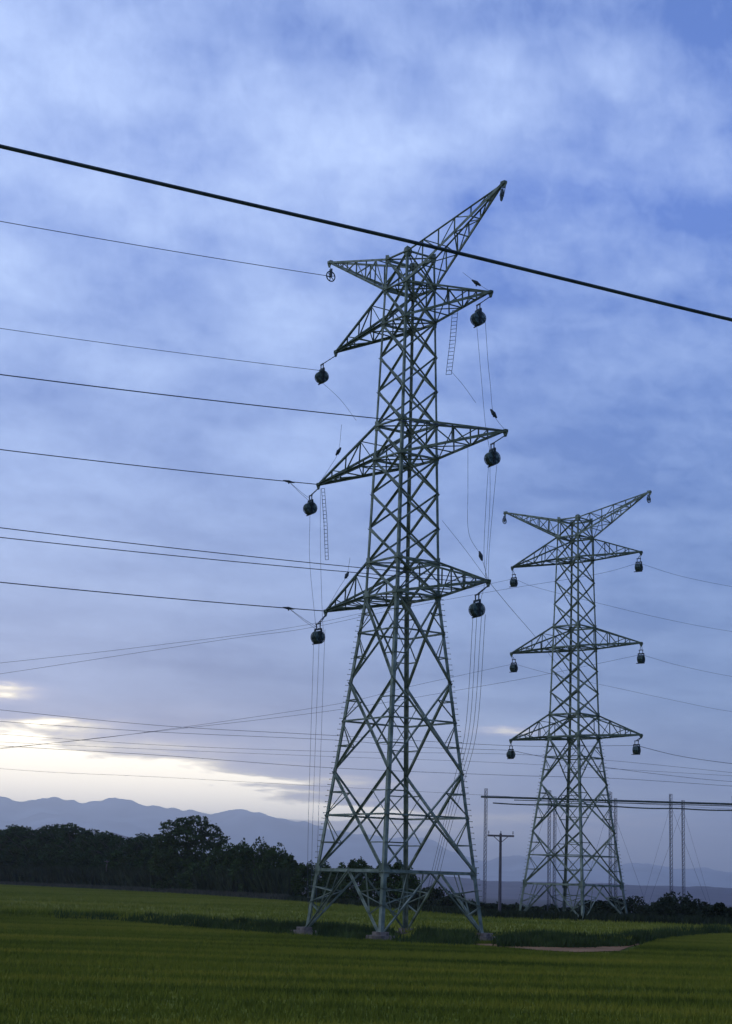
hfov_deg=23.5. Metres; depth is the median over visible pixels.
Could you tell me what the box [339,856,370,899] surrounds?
broadleaf tree
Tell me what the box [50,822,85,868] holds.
pine tree
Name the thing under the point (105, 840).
tree
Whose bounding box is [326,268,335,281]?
sheave wheel
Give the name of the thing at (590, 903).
shrub
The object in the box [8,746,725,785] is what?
distant wire
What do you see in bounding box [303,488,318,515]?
running block
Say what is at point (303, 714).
conductor
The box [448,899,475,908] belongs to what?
shrub
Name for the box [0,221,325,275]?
conductor
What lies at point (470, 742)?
hoisting rope
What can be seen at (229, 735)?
conductor
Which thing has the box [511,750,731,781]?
conductor
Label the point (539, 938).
bank weeds
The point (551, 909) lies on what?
shrub
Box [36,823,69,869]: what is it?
pine tree
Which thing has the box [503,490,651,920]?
electricity pylon
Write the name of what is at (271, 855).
broadleaf tree
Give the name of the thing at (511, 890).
hills
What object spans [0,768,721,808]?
distant wire
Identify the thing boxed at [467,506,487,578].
hoisting rope
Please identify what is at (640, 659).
running block
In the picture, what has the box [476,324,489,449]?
hoisting rope
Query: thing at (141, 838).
tree
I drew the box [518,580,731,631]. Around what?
conductor
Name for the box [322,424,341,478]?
hoisting rope
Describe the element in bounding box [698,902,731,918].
shrub
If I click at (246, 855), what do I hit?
broadleaf tree
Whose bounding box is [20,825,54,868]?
pine tree
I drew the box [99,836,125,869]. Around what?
tree
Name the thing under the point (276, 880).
undergrowth
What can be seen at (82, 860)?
pine tree
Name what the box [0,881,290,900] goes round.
dry grass
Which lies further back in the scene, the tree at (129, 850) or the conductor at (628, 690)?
the tree at (129, 850)
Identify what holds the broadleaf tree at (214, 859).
on the ground at (539, 903)
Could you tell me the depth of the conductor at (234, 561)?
104.03 m
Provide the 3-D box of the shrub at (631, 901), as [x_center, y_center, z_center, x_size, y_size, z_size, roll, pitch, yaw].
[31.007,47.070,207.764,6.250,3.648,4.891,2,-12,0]
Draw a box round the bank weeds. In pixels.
[50,907,731,947]
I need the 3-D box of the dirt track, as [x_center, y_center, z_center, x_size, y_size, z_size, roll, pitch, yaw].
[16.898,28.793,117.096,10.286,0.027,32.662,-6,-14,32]
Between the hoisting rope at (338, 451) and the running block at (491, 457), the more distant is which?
the hoisting rope at (338, 451)
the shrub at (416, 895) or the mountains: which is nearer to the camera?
the shrub at (416, 895)
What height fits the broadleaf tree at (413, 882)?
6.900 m
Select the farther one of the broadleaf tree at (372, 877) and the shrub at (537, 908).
the broadleaf tree at (372, 877)
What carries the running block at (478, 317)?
hanging from the electricity pylon at (384, 870)
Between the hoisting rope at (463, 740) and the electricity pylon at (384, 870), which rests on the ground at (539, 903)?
the electricity pylon at (384, 870)
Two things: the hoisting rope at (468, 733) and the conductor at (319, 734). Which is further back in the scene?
the conductor at (319, 734)
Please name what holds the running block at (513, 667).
hanging from the electricity pylon at (578, 736)
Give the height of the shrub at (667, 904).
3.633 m
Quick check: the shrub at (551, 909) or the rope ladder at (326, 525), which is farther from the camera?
the shrub at (551, 909)
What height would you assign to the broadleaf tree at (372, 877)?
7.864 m
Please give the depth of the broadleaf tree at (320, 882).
291.31 m
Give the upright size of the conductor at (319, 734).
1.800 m
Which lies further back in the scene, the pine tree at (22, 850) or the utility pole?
the pine tree at (22, 850)
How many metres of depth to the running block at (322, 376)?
133.10 m
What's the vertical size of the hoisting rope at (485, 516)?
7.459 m
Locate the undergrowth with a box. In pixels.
[0,864,731,925]
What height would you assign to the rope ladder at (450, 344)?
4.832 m
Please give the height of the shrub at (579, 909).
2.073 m
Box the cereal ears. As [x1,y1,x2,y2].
[0,884,730,940]
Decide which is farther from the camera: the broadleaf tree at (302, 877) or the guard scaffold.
the broadleaf tree at (302, 877)
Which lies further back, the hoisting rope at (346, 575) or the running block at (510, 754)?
the running block at (510, 754)
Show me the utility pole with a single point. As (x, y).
(500, 836)
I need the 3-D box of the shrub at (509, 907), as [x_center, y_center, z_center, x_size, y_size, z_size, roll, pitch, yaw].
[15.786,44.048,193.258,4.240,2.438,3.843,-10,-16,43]
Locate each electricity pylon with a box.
[294,180,507,940]
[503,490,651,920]
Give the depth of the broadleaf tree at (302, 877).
299.06 m
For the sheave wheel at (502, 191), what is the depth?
120.14 m
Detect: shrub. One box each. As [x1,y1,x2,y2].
[409,886,437,904]
[416,886,450,905]
[435,894,464,905]
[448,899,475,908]
[465,902,488,909]
[481,901,507,909]
[496,902,527,910]
[523,906,544,911]
[536,904,555,910]
[548,906,576,912]
[568,907,593,912]
[577,900,600,909]
[587,897,630,913]
[621,896,648,912]
[630,904,653,914]
[639,896,687,916]
[648,891,705,916]
[684,899,712,911]
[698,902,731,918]
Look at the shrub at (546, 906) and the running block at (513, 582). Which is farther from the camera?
the shrub at (546, 906)
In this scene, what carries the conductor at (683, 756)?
attached to the running block at (636, 750)
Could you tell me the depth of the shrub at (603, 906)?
204.53 m
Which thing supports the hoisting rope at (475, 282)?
hanging from the electricity pylon at (384, 870)
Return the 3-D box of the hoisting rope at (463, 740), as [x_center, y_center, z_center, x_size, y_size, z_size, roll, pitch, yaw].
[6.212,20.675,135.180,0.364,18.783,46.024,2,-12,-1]
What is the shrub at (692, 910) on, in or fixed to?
on the ground at (539, 903)
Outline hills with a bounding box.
[94,832,731,904]
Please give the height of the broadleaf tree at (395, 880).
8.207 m
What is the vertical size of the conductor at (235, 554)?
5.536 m
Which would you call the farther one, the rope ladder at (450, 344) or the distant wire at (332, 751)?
the distant wire at (332, 751)
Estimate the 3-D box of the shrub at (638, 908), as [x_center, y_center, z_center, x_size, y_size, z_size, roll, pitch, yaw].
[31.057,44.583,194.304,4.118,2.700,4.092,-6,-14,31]
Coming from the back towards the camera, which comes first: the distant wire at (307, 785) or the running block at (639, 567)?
the distant wire at (307, 785)
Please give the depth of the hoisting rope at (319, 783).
127.48 m
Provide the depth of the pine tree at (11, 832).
503.53 m
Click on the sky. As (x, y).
(607, 124)
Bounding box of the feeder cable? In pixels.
[0,144,731,321]
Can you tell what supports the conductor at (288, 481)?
attached to the electricity pylon at (384, 870)
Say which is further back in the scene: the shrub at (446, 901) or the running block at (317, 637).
the shrub at (446, 901)
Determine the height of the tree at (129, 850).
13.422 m
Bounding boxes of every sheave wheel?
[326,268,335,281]
[500,186,505,200]
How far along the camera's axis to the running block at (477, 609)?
114.51 m
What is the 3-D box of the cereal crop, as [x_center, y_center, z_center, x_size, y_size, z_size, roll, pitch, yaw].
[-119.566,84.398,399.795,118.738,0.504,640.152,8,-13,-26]
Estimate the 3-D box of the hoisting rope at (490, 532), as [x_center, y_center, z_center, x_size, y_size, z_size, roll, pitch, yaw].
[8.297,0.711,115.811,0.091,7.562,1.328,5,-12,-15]
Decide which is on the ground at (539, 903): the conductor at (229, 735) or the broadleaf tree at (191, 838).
the broadleaf tree at (191, 838)
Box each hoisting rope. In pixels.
[308,643,313,909]
[309,529,315,624]
[312,654,318,835]
[316,639,324,911]
[320,488,323,631]
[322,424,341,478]
[329,560,349,604]
[427,618,476,900]
[427,621,472,889]
[429,616,481,902]
[433,624,484,899]
[465,274,488,290]
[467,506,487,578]
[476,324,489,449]
[481,508,489,596]
[484,468,488,578]
[485,321,500,424]
[488,466,496,578]
[490,583,563,672]
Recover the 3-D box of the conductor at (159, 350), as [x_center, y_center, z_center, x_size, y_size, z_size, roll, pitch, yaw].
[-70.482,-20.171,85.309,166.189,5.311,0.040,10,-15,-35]
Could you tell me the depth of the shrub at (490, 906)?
199.10 m
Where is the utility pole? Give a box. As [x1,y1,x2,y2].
[487,831,513,910]
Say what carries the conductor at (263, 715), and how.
attached to the running block at (513, 667)
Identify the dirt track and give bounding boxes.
[474,944,638,951]
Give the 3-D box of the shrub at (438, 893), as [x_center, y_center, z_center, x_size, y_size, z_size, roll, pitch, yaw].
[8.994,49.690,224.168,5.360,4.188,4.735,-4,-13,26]
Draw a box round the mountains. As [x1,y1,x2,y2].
[0,797,731,887]
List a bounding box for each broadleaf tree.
[145,842,178,884]
[147,815,230,889]
[197,844,233,881]
[215,838,255,874]
[227,836,276,891]
[252,842,293,892]
[279,853,299,896]
[290,860,319,897]
[307,861,330,898]
[323,862,345,898]
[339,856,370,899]
[360,861,392,901]
[376,860,401,902]
[394,867,420,901]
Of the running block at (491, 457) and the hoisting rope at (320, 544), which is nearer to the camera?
the running block at (491, 457)
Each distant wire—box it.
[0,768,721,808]
[2,734,731,772]
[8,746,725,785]
[9,742,727,775]
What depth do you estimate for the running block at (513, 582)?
204.46 m
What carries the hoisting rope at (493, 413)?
hanging from the electricity pylon at (384, 870)
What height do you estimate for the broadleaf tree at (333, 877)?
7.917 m
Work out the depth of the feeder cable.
14.92 m
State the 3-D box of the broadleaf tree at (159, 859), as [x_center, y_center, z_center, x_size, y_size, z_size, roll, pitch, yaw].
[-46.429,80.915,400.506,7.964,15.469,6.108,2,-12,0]
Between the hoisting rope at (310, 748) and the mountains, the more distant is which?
the mountains
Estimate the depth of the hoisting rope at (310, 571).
132.17 m
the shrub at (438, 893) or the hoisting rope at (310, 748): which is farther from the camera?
the shrub at (438, 893)
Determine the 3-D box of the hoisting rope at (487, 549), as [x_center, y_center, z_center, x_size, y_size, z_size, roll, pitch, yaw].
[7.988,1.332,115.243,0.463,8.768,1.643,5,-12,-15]
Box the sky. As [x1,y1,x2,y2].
[0,0,731,871]
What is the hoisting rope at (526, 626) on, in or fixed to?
hanging from the electricity pylon at (384, 870)
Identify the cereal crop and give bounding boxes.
[0,887,728,938]
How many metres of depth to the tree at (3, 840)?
507.77 m
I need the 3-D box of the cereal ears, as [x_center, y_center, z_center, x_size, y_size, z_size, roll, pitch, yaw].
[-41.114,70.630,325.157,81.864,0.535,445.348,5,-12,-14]
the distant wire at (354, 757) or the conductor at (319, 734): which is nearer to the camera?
the conductor at (319, 734)
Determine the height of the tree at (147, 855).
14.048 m
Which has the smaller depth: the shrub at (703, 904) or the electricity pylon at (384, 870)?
the electricity pylon at (384, 870)
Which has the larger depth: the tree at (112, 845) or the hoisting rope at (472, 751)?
the tree at (112, 845)
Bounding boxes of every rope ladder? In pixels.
[321,488,328,559]
[446,310,457,374]
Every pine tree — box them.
[0,824,40,865]
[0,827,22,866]
[7,826,39,870]
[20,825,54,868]
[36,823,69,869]
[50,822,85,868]
[69,828,99,869]
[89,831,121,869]
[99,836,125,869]
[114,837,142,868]
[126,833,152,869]
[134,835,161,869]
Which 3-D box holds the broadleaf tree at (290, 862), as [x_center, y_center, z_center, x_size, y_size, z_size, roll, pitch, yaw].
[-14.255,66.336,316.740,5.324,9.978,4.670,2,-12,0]
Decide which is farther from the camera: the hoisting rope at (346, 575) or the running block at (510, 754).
the running block at (510, 754)
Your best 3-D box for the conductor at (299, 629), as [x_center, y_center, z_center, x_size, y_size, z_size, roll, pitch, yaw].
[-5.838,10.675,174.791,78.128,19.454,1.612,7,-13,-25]
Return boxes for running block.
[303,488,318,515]
[311,615,325,644]
[315,355,335,384]
[469,585,488,617]
[470,296,490,327]
[484,435,505,467]
[506,743,514,758]
[509,656,517,672]
[510,571,517,586]
[631,738,640,754]
[634,556,642,571]
[636,646,644,663]
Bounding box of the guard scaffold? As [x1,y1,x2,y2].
[481,788,731,908]
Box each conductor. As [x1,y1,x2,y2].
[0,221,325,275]
[0,328,320,370]
[0,374,503,430]
[0,449,316,501]
[0,527,486,579]
[0,537,487,583]
[0,582,323,630]
[0,721,491,749]
[1,563,636,673]
[2,655,636,748]
[3,579,509,662]
[5,664,510,747]
[5,710,636,746]
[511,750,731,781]
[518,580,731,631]
[519,665,730,711]
[637,745,731,763]
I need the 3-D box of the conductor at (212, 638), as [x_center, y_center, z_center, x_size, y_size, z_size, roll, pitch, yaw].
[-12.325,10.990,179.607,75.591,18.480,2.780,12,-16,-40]
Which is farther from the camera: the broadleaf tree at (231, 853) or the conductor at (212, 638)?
the broadleaf tree at (231, 853)
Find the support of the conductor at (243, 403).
attached to the electricity pylon at (384, 870)
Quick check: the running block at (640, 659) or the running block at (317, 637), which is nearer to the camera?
the running block at (317, 637)
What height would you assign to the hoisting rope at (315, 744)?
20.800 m
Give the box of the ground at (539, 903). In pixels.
[0,893,731,1023]
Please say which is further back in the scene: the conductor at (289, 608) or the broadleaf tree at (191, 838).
the broadleaf tree at (191, 838)
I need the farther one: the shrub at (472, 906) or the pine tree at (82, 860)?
the pine tree at (82, 860)
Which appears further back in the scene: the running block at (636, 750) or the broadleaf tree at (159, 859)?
the broadleaf tree at (159, 859)

